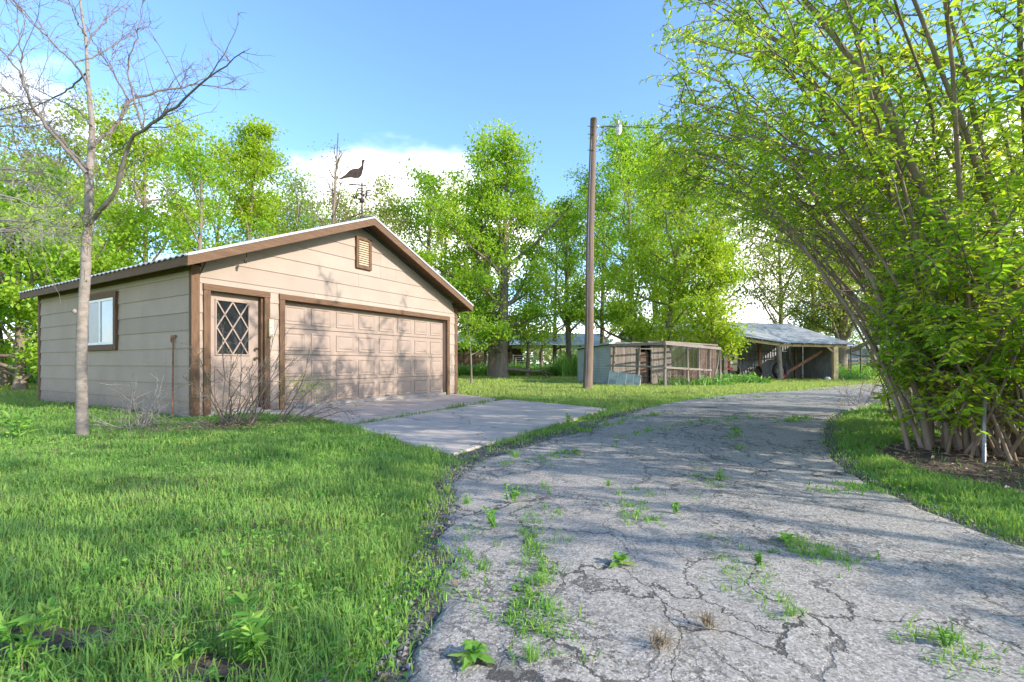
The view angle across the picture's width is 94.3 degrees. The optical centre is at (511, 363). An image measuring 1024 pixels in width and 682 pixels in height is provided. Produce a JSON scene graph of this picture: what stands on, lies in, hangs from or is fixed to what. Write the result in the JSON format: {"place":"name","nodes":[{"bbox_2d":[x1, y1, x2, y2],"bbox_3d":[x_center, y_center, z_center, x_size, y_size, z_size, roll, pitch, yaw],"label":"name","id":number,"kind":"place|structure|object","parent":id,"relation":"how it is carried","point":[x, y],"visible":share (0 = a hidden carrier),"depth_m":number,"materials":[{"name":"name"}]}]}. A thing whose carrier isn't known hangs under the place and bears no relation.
{"place":"outdoors","nodes":[
{"label":"outdoors","id":0,"kind":"place"},
{"bbox_2d":[0,365,1023,681],"bbox_3d":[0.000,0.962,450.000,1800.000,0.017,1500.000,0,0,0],"label":"ground","id":1,"kind":"structure","parent":0,"point":[250,569],"depth_m":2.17,"materials":[{"name":"green plant"}]},
{"bbox_2d":[0,411,39,438],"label":"weed","id":2,"kind":"object","parent":1,"relation":"on","point":[21,427],"visible":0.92,"depth_m":5.94,"materials":[{"name":"green plant"}]},
{"bbox_2d":[0,134,79,385],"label":"tree","id":3,"kind":"object","parent":1,"relation":"on","point":[5,378],"visible":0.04,"depth_m":20.17,"materials":[{"name":"green plant"}]},
{"bbox_2d":[0,80,104,264],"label":"dead tree","id":4,"kind":"object","parent":1,"relation":"on","point":[12,180],"visible":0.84,"depth_m":8.86,"materials":[{"name":"grey plant"}]},
{"bbox_2d":[0,149,137,390],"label":"tree","id":5,"kind":"object","parent":1,"relation":"on","point":[18,315],"visible":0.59,"depth_m":16.53,"materials":[{"name":"green plant"}]},
{"bbox_2d":[0,624,141,665],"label":"bare soil","id":6,"kind":"structure","parent":1,"relation":"on","point":[57,638],"depth_m":1.64,"materials":[{"name":"brown soil"}]},
{"bbox_2d":[0,597,61,667],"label":"weed","id":7,"kind":"object","parent":6,"relation":"on","point":[31,620],"visible":0.91,"depth_m":1.51,"materials":[{"name":"green plant"}]},
{"bbox_2d":[0,85,170,307],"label":"tree","id":8,"kind":"object","parent":1,"relation":"on","point":[81,154],"visible":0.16,"depth_m":25.50,"materials":[{"name":"green plant"}]},
{"bbox_2d":[0,190,176,352],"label":"tree","id":9,"kind":"object","parent":1,"relation":"on","point":[147,224],"visible":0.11,"depth_m":20.44,"materials":[{"name":"green plant"}]},
{"bbox_2d":[42,84,223,269],"bbox_3d":[-19.033,-6.211,23.830,8.226,14.529,7.543,0,0,0],"label":"tree","id":10,"kind":"object","parent":1,"relation":"on","point":[118,143],"visible":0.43,"depth_m":23.35,"materials":[{"name":"green plant"}]},
{"bbox_2d":[84,369,186,434],"bbox_3d":[-5.281,0.648,6.854,1.285,1.160,1.521,0,0,0],"label":"dead bush","id":11,"kind":"object","parent":1,"relation":"on","point":[145,417],"visible":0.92,"depth_m":6.80,"materials":[{"name":"brown plant"}]},
{"bbox_2d":[0,0,274,436],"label":"bare tree","id":12,"kind":"object","parent":1,"relation":"on","point":[90,216],"visible":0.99,"depth_m":6.13,"materials":[{"name":"grey plant"}]},
{"bbox_2d":[170,335,175,417],"bbox_3d":[-5.998,0.218,8.419,0.079,1.466,0.205,0,0,-41],"label":"leaning rod","id":13,"kind":"object","parent":1,"relation":"on","point":[172,337],"visible":0.92,"depth_m":8.40,"materials":[{"name":"metal"}]},
{"bbox_2d":[129,402,261,433],"bbox_3d":[-4.519,0.835,6.802,1.938,0.702,1.534,0,0,-19],"label":"brush pile","id":14,"kind":"object","parent":1,"relation":"on","point":[188,424],"visible":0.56,"depth_m":6.66,"materials":[{"name":"brown plant"}]},
{"bbox_2d":[136,122,275,255],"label":"tree","id":15,"kind":"object","parent":1,"relation":"on","point":[186,163],"visible":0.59,"depth_m":20.36,"materials":[{"name":"green plant"}]},
{"bbox_2d":[158,653,272,681],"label":"bare soil","id":16,"kind":"structure","parent":1,"relation":"on","point":[223,670],"depth_m":1.47,"materials":[{"name":"brown soil"}]},
{"bbox_2d":[129,109,304,259],"bbox_3d":[-22.121,-8.588,36.048,12.092,19.282,13.551,0,0,15],"label":"tree","id":17,"kind":"object","parent":1,"relation":"on","point":[214,195],"visible":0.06,"depth_m":34.59,"materials":[{"name":"green plant"}]},
{"bbox_2d":[161,112,298,253],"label":"tree","id":18,"kind":"object","parent":1,"relation":"on","point":[258,161],"visible":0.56,"depth_m":24.49,"materials":[{"name":"green plant"}]},
{"bbox_2d":[18,215,473,417],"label":"garage","id":19,"kind":"structure","parent":1,"relation":"on","point":[372,306],"depth_m":10.10,"materials":[{"name":"beige paint"}]},
{"bbox_2d":[88,291,118,350],"bbox_3d":[-8.700,-0.880,10.048,1.600,1.200,0.066,0,0,31],"label":"window","id":20,"kind":"structure","parent":19,"relation":"in","point":[103,322],"depth_m":9.94,"materials":[{"name":"white plastic"}]},
{"bbox_2d":[202,283,271,415],"bbox_3d":[-5.131,-0.230,8.871,0.300,2.360,1.237,0,0,31],"label":"entry door","id":21,"kind":"structure","parent":19,"relation":"in","point":[241,310],"depth_m":8.90,"materials":[{"name":"beige paint"}]},
{"bbox_2d":[339,159,370,218],"bbox_3d":[-3.754,-4.188,11.394,0.741,1.436,0.326,0,0,0],"label":"weathervane","id":22,"kind":"object","parent":19,"relation":"on","point":[355,173],"visible":0.98,"depth_m":11.38,"materials":[{"name":"metal"}]},
{"bbox_2d":[279,294,449,408],"bbox_3d":[-3.356,-0.245,11.953,0.231,2.330,5.492,0,0,31],"label":"garage door","id":23,"kind":"structure","parent":19,"relation":"in","point":[373,351],"depth_m":11.45,"materials":[{"name":"beige paint"}]},
{"bbox_2d":[219,591,275,667],"bbox_3d":[-0.827,0.844,1.493,0.169,0.215,0.196,0,0,-28],"label":"weed","id":24,"kind":"object","parent":1,"relation":"on","point":[245,628],"visible":0.96,"depth_m":1.48,"materials":[{"name":"green plant"}]},
{"bbox_2d":[156,163,341,246],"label":"tree","id":25,"kind":"object","parent":1,"relation":"on","point":[295,207],"visible":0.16,"depth_m":32.33,"materials":[{"name":"green plant"}]},
{"bbox_2d":[169,315,337,426],"bbox_3d":[-3.986,0.191,7.117,2.547,1.873,2.245,0,0,41],"label":"thorny shrub","id":26,"kind":"object","parent":1,"relation":"on","point":[223,417],"visible":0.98,"depth_m":7.07,"materials":[{"name":"brown plant"}]},
{"bbox_2d":[262,164,331,233],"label":"tree","id":27,"kind":"object","parent":1,"relation":"on","point":[294,190],"visible":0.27,"depth_m":28.65,"materials":[{"name":"green plant"}]},
{"bbox_2d":[268,343,363,423],"bbox_3d":[-3.237,0.355,7.823,1.373,1.315,2.403,0,0,-24],"label":"thorny shrub","id":28,"kind":"object","parent":1,"relation":"on","point":[306,416],"visible":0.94,"depth_m":7.42,"materials":[{"name":"brown plant"}]},
{"bbox_2d":[256,178,431,248],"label":"tree","id":29,"kind":"object","parent":1,"relation":"on","point":[343,205],"visible":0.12,"depth_m":37.83,"materials":[{"name":"green plant"}]},
{"bbox_2d":[299,133,389,225],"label":"tree","id":30,"kind":"object","parent":1,"relation":"on","point":[333,199],"visible":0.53,"depth_m":26.05,"materials":[{"name":"grey plant"}]},
{"bbox_2d":[256,394,495,424],"bbox_3d":[-2.068,0.974,10.871,3.166,0.100,6.836,0,0,31],"label":"concrete apron","id":31,"kind":"object","parent":1,"relation":"on","point":[379,410],"visible":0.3,"depth_m":10.03,"materials":[{"name":"grey concrete"}]},
{"bbox_2d":[348,169,436,249],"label":"tree","id":32,"kind":"object","parent":1,"relation":"on","point":[383,216],"visible":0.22,"depth_m":27.72,"materials":[{"name":"green plant"}]},
{"bbox_2d":[4,338,863,366],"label":"woods","id":33,"kind":"object","parent":1,"relation":"on","point":[548,353],"visible":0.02,"depth_m":154.34,"materials":[{"name":"green plant"}]},
{"bbox_2d":[375,158,499,354],"bbox_3d":[-5.650,-5.855,29.984,10.809,13.816,7.383,0,0,-40],"label":"tree","id":34,"kind":"object","parent":1,"relation":"on","point":[427,180],"visible":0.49,"depth_m":29.31,"materials":[{"name":"green plant"}]},
{"bbox_2d":[388,165,497,354],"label":"tree","id":35,"kind":"object","parent":1,"relation":"on","point":[440,237],"visible":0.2,"depth_m":41.18,"materials":[{"name":"green plant"}]},
{"bbox_2d":[8,350,884,385],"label":"tall weeds","id":36,"kind":"object","parent":1,"relation":"on","point":[566,367],"visible":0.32,"depth_m":33.82,"materials":[{"name":"green plant"}]},
{"bbox_2d":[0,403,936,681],"bbox_3d":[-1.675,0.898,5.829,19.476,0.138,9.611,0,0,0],"label":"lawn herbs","id":37,"kind":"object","parent":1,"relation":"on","point":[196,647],"visible":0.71,"depth_m":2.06,"materials":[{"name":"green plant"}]},
{"bbox_2d":[458,295,493,383],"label":"tree","id":38,"kind":"object","parent":1,"relation":"on","point":[465,342],"visible":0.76,"depth_m":21.96,"materials":[{"name":"green plant"}]},
{"bbox_2d":[353,399,606,455],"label":"concrete slab","id":39,"kind":"structure","parent":1,"relation":"on","point":[456,430],"depth_m":7.30,"materials":[{"name":"grey concrete"}]},
{"bbox_2d":[458,351,551,366],"bbox_3d":[0.358,0.000,40.000,10.737,2.110,0.340,0,0,0],"label":"field fence","id":40,"kind":"object","parent":1,"relation":"on","point":[540,357],"visible":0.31,"depth_m":39.87,"materials":[{"name":"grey wood"}]},
{"bbox_2d":[430,137,580,376],"bbox_3d":[-0.680,-7.413,34.335,10.832,16.982,10.515,0,0,0],"label":"tree","id":41,"kind":"object","parent":1,"relation":"on","point":[491,365],"visible":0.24,"depth_m":32.74,"materials":[{"name":"green plant"}]},
{"bbox_2d":[403,117,608,377],"bbox_3d":[-1.040,-7.268,31.215,13.455,17.403,10.634,0,0,0],"label":"tree","id":42,"kind":"object","parent":1,"relation":"on","point":[498,335],"visible":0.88,"depth_m":29.76,"materials":[{"name":"green plant"}]},
{"bbox_2d":[372,407,647,681],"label":"drive edge","id":43,"kind":"object","parent":1,"relation":"on","point":[433,613],"visible":0.19,"depth_m":2.27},
{"bbox_2d":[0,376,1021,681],"bbox_3d":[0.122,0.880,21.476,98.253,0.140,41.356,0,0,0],"label":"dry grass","id":44,"kind":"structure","parent":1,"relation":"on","point":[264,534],"depth_m":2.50,"materials":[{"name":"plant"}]},
{"bbox_2d":[513,355,538,363],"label":"pipe gate","id":45,"kind":"structure","parent":1,"relation":"on","point":[525,359],"depth_m":42.98,"materials":[{"name":"metal"}]},
{"bbox_2d":[496,266,564,375],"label":"tree","id":46,"kind":"object","parent":1,"relation":"on","point":[528,348],"visible":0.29,"depth_m":33.89,"materials":[{"name":"green plant"}]},
{"bbox_2d":[458,333,610,366],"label":"barn","id":47,"kind":"structure","parent":1,"relation":"on","point":[464,357],"depth_m":47.88,"materials":[{"name":"metal"}]},
{"bbox_2d":[496,192,600,365],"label":"tree","id":48,"kind":"object","parent":1,"relation":"on","point":[555,349],"visible":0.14,"depth_m":47.81,"materials":[{"name":"green plant"}]},
{"bbox_2d":[523,185,602,361],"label":"tree","id":49,"kind":"object","parent":1,"relation":"on","point":[565,236],"visible":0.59,"depth_m":34.54,"materials":[{"name":"green plant"}]},
{"bbox_2d":[583,117,624,388],"bbox_3d":[3.481,-4.078,18.050,1.607,10.469,0.380,0,0,0],"label":"utility pole","id":50,"kind":"object","parent":1,"relation":"on","point":[589,335],"visible":0.98,"depth_m":17.92,"materials":[{"name":"brown wood"}]},
{"bbox_2d":[569,167,647,343],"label":"tree","id":51,"kind":"object","parent":1,"relation":"on","point":[609,238],"visible":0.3,"depth_m":39.45,"materials":[{"name":"green plant"}]},
{"bbox_2d":[608,371,626,384],"bbox_3d":[4.596,0.630,20.710,0.823,0.628,0.246,0,0,37],"label":"glazed panel","id":52,"kind":"object","parent":1,"relation":"on","point":[618,378],"visible":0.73,"depth_m":20.73,"materials":[{"name":"glass"}]},
{"bbox_2d":[572,342,670,383],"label":"chicken coop","id":53,"kind":"structure","parent":1,"relation":"on","point":[602,355],"depth_m":21.89,"materials":[{"name":"grey wood"}]},
{"bbox_2d":[640,352,648,383],"bbox_3d":[6.008,0.200,21.864,0.630,1.500,0.030,0,0,-18],"label":"doorway","id":54,"kind":"structure","parent":53,"relation":"in","point":[641,352],"depth_m":21.90,"materials":[{"name":"black"}]},
{"bbox_2d":[625,374,640,385],"bbox_3d":[5.174,0.690,20.255,0.653,0.508,0.204,0,0,37],"label":"glazed panel","id":55,"kind":"object","parent":1,"relation":"on","point":[633,379],"visible":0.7,"depth_m":20.26,"materials":[{"name":"glass"}]},
{"bbox_2d":[560,111,707,342],"bbox_3d":[9.090,-8.298,32.040,11.054,18.705,10.936,0,0,0],"label":"tree","id":56,"kind":"object","parent":1,"relation":"on","point":[622,163],"visible":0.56,"depth_m":31.91,"materials":[{"name":"green plant"}]},
{"bbox_2d":[594,123,705,337],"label":"tree","id":57,"kind":"object","parent":1,"relation":"on","point":[659,251],"visible":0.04,"depth_m":45.55,"materials":[{"name":"green plant"}]},
{"bbox_2d":[606,341,720,385],"bbox_3d":[7.315,0.026,21.082,5.930,1.952,2.094,0,0,-19],"label":"pen frame","id":58,"kind":"object","parent":1,"relation":"on","point":[702,355],"visible":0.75,"depth_m":20.88,"materials":[{"name":"brown wood"}]},
{"bbox_2d":[618,324,717,376],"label":"metal building","id":59,"kind":"structure","parent":1,"relation":"on","point":[677,353],"depth_m":30.28,"materials":[{"name":"metal"}]},
{"bbox_2d":[650,355,695,385],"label":"dead vine","id":60,"kind":"object","parent":1,"relation":"on","point":[668,371],"visible":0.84,"depth_m":20.54,"materials":[{"name":"brown plant"}]},
{"bbox_2d":[575,126,783,363],"bbox_3d":[9.138,-5.862,26.692,9.191,13.862,10.205,0,0,-28],"label":"tree","id":61,"kind":"object","parent":1,"relation":"on","point":[669,313],"visible":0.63,"depth_m":26.17,"materials":[{"name":"green plant"}]},
{"bbox_2d":[648,352,742,383],"bbox_3d":[8.497,0.277,21.440,2.901,1.677,3.578,0,0,-44],"label":"dead vine","id":62,"kind":"object","parent":1,"relation":"on","point":[703,373],"visible":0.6,"depth_m":21.26,"materials":[{"name":"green plant"}]},
{"bbox_2d":[655,205,761,374],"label":"tree","id":63,"kind":"object","parent":1,"relation":"on","point":[727,335],"visible":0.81,"depth_m":24.50,"materials":[{"name":"green plant"}]},
{"bbox_2d":[618,111,808,323],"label":"tree","id":64,"kind":"object","parent":1,"relation":"on","point":[749,278],"visible":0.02,"depth_m":41.20,"materials":[{"name":"green plant"}]},
{"bbox_2d":[733,366,762,377],"bbox_3d":[14.525,0.550,28.991,1.430,0.800,1.417,0,0,0],"label":"farm implement","id":65,"kind":"object","parent":1,"relation":"on","point":[758,371],"visible":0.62,"depth_m":29.09,"materials":[{"name":"metal"}]},
{"bbox_2d":[772,363,786,378],"bbox_3d":[16.050,0.430,28.500,1.040,1.046,0.287,0,0,-19],"label":"old wheel","id":66,"kind":"object","parent":1,"relation":"on","point":[774,371],"visible":0.53,"depth_m":28.37,"materials":[{"name":"black rubber"}]},
{"bbox_2d":[706,322,854,379],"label":"machine shed","id":67,"kind":"structure","parent":1,"relation":"on","point":[779,338],"depth_m":29.34,"materials":[{"name":"metal"}]},
{"bbox_2d":[733,350,800,359],"bbox_3d":[16.300,-0.550,30.672,4.602,0.620,0.109,0,0,1],"label":"ladder","id":68,"kind":"object","parent":67,"relation":"attached to","point":[764,355],"visible":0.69,"depth_m":30.65,"materials":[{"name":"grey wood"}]},
{"bbox_2d":[786,350,823,374],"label":"diagonal beam","id":69,"kind":"structure","parent":67,"relation":"attached to","point":[805,361],"depth_m":28.45,"materials":[{"name":"wood"}]},
{"bbox_2d":[633,0,958,415],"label":"arching shrub","id":70,"kind":"object","parent":1,"relation":"on","point":[748,32],"visible":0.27,"depth_m":7.03,"materials":[{"name":"green plant"}]},
{"bbox_2d":[731,176,861,335],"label":"tree","id":71,"kind":"object","parent":1,"relation":"on","point":[763,271],"visible":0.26,"depth_m":43.30,"materials":[{"name":"green plant"}]},
{"bbox_2d":[743,203,865,341],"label":"tree","id":72,"kind":"object","parent":1,"relation":"on","point":[819,310],"visible":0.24,"depth_m":39.97,"materials":[{"name":"green plant"}]},
{"bbox_2d":[753,210,875,369],"bbox_3d":[24.468,-6.770,36.442,12.858,15.650,8.179,0,0,11],"label":"tree","id":73,"kind":"object","parent":1,"relation":"on","point":[838,327],"visible":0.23,"depth_m":35.61,"materials":[{"name":"green plant"}]},
{"bbox_2d":[639,0,1019,410],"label":"arching shrub","id":74,"kind":"object","parent":1,"relation":"on","point":[992,54],"visible":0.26,"depth_m":8.99,"materials":[{"name":"green plant"}]},
{"bbox_2d":[789,284,879,361],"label":"tree","id":75,"kind":"object","parent":1,"relation":"on","point":[854,288],"visible":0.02,"depth_m":47.65,"materials":[{"name":"green plant"}]},
{"bbox_2d":[825,371,901,405],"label":"woody undergrowth","id":76,"kind":"object","parent":1,"relation":"on","point":[843,379],"visible":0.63,"depth_m":10.57,"materials":[{"name":"green plant"}]},
{"bbox_2d":[848,344,891,364],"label":"shed","id":77,"kind":"structure","parent":1,"relation":"on","point":[863,351],"depth_m":57.41,"materials":[{"name":"metal"}]},
{"bbox_2d":[823,414,1023,546],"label":"drive edge","id":78,"kind":"object","parent":1,"relation":"on","point":[901,496],"visible":0.32,"depth_m":3.77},
{"bbox_2d":[865,114,1022,232],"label":"tree","id":79,"kind":"object","parent":1,"relation":"on","point":[1004,155],"visible":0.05,"depth_m":22.05,"materials":[{"name":"green plant"}]},
{"bbox_2d":[879,407,1023,492],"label":"mulch bed","id":80,"kind":"object","parent":1,"relation":"on","point":[937,457],"visible":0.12,"depth_m":4.48,"materials":[{"name":"brown wood"}]},
{"bbox_2d":[137,404,1023,679],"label":"leaf litter","id":81,"kind":"object","parent":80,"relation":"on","point":[1019,464],"visible":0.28,"depth_m":4.55,"materials":[{"name":"brown plant"}]},
{"bbox_2d":[632,0,1023,458],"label":"arching shrub","id":82,"kind":"object","parent":80,"relation":"on","point":[927,430],"visible":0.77,"depth_m":4.82,"materials":[{"name":"green plant"}]},
{"bbox_2d":[644,0,1023,427],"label":"arching shrub","id":83,"kind":"object","parent":80,"relation":"on","point":[884,73],"visible":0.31,"depth_m":6.07,"materials":[{"name":"green plant"}]},
{"bbox_2d":[649,0,1023,454],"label":"arching shrub","id":84,"kind":"object","parent":80,"relation":"on","point":[974,161],"visible":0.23,"depth_m":4.72,"materials":[{"name":"green plant"}]},
{"bbox_2d":[689,0,1023,350],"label":"arching shrub","id":85,"kind":"object","parent":80,"relation":"on","point":[1012,171],"visible":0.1,"depth_m":6.12,"materials":[{"name":"green plant"}]},
{"bbox_2d":[716,0,1023,309],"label":"arching shrub","id":86,"kind":"object","parent":80,"relation":"on","point":[918,149],"visible":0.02,"depth_m":7.43,"materials":[{"name":"green plant"}]},
{"bbox_2d":[770,141,1000,299],"bbox_3d":[9.386,-1.655,11.564,6.036,5.348,4.241,0,0,-37],"label":"arching shrub","id":87,"kind":"object","parent":80,"relation":"on","point":[846,246],"visible":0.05,"depth_m":11.04,"materials":[{"name":"green plant"}]},
{"bbox_2d":[759,14,1023,190],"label":"arching shrub","id":88,"kind":"object","parent":80,"relation":"on","point":[997,93],"visible":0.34,"depth_m":4.89,"materials":[{"name":"green plant"}]},
{"bbox_2d":[791,114,1023,462],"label":"arching shrub","id":89,"kind":"object","parent":80,"relation":"on","point":[995,361],"visible":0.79,"depth_m":4.42,"materials":[{"name":"green plant"}]},
{"bbox_2d":[801,189,1023,442],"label":"arching shrub","id":90,"kind":"object","parent":80,"relation":"on","point":[901,308],"visible":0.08,"depth_m":4.94,"materials":[{"name":"green plant"}]},
{"bbox_2d":[982,387,986,462],"bbox_3d":[4.489,0.575,4.513,0.041,0.750,0.030,0,0,0],"label":"metal pipe","id":91,"kind":"object","parent":80,"relation":"on","point":[984,405],"visible":0.68,"depth_m":4.50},
{"bbox_2d":[0,0,1023,363],"label":"sky","id":92,"kind":"structure","parent":0,"point":[399,80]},
{"bbox_2d":[399,394,1023,678],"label":"crack grass","id":93,"kind":"structure","parent":0,"point":[547,605],"depth_m":2.10,"materials":[{"name":"green plant"}]},
{"bbox_2d":[404,388,1023,681],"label":"driveway","id":94,"kind":"structure","parent":0,"point":[938,573],"depth_m":2.14,"materials":[{"name":"grey asphalt"}]},
{"bbox_2d":[447,639,495,671],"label":"weed","id":95,"kind":"object","parent":94,"relation":"on","point":[475,647],"visible":1,"depth_m":1.46,"materials":[{"name":"green plant"}]},
{"bbox_2d":[482,505,498,526],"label":"weed","id":96,"kind":"object","parent":94,"relation":"on","point":[491,519],"visible":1,"depth_m":2.63,"materials":[{"name":"green plant"}]},
{"bbox_2d":[502,483,520,501],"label":"weed","id":97,"kind":"object","parent":94,"relation":"on","point":[513,497],"visible":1,"depth_m":3.15,"materials":[{"name":"green plant"}]},
{"bbox_2d":[509,624,555,664],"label":"weed","id":98,"kind":"object","parent":94,"relation":"on","point":[529,652],"visible":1,"depth_m":1.46,"materials":[{"name":"green plant"}]},
{"bbox_2d":[609,551,636,566],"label":"weed","id":99,"kind":"object","parent":94,"relation":"on","point":[622,557],"visible":1,"depth_m":2.15,"materials":[{"name":"green plant"}]},
{"bbox_2d":[298,410,1022,681],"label":"loose grit","id":100,"kind":"object","parent":94,"relation":"on","point":[396,661],"visible":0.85,"depth_m":2.92,"materials":[{"name":"gravel"}]},
{"bbox_2d":[640,618,728,653],"bbox_3d":[0.523,0.874,1.469,0.256,0.059,0.330,0,0,-34],"label":"weed","id":101,"kind":"object","parent":94,"relation":"on","point":[659,639],"visible":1,"depth_m":1.53,"materials":[{"name":"plant"}]},
{"bbox_2d":[661,595,735,638],"bbox_3d":[0.603,0.871,1.644,0.316,0.066,0.249,0,0,42],"label":"weed","id":102,"kind":"object","parent":94,"relation":"on","point":[707,622],"visible":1,"depth_m":1.65,"materials":[{"name":"plant"}]},
{"bbox_2d":[775,532,797,542],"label":"weed","id":103,"kind":"object","parent":94,"relation":"on","point":[786,537],"visible":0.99,"depth_m":2.44,"materials":[{"name":"green plant"}]},
{"bbox_2d":[777,596,811,616],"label":"weed","id":104,"kind":"object","parent":94,"relation":"on","point":[794,607],"visible":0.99,"depth_m":1.71,"materials":[{"name":"green plant"}]},
{"bbox_2d":[933,623,956,647],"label":"weed","id":105,"kind":"object","parent":94,"relation":"on","point":[943,637],"visible":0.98,"depth_m":1.52,"materials":[{"name":"green plant"}]},
{"bbox_2d":[810,383,884,388],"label":"gravel yard","id":106,"kind":"structure","parent":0,"point":[855,387],"depth_m":18.76,"materials":[{"name":"grey gravel"}]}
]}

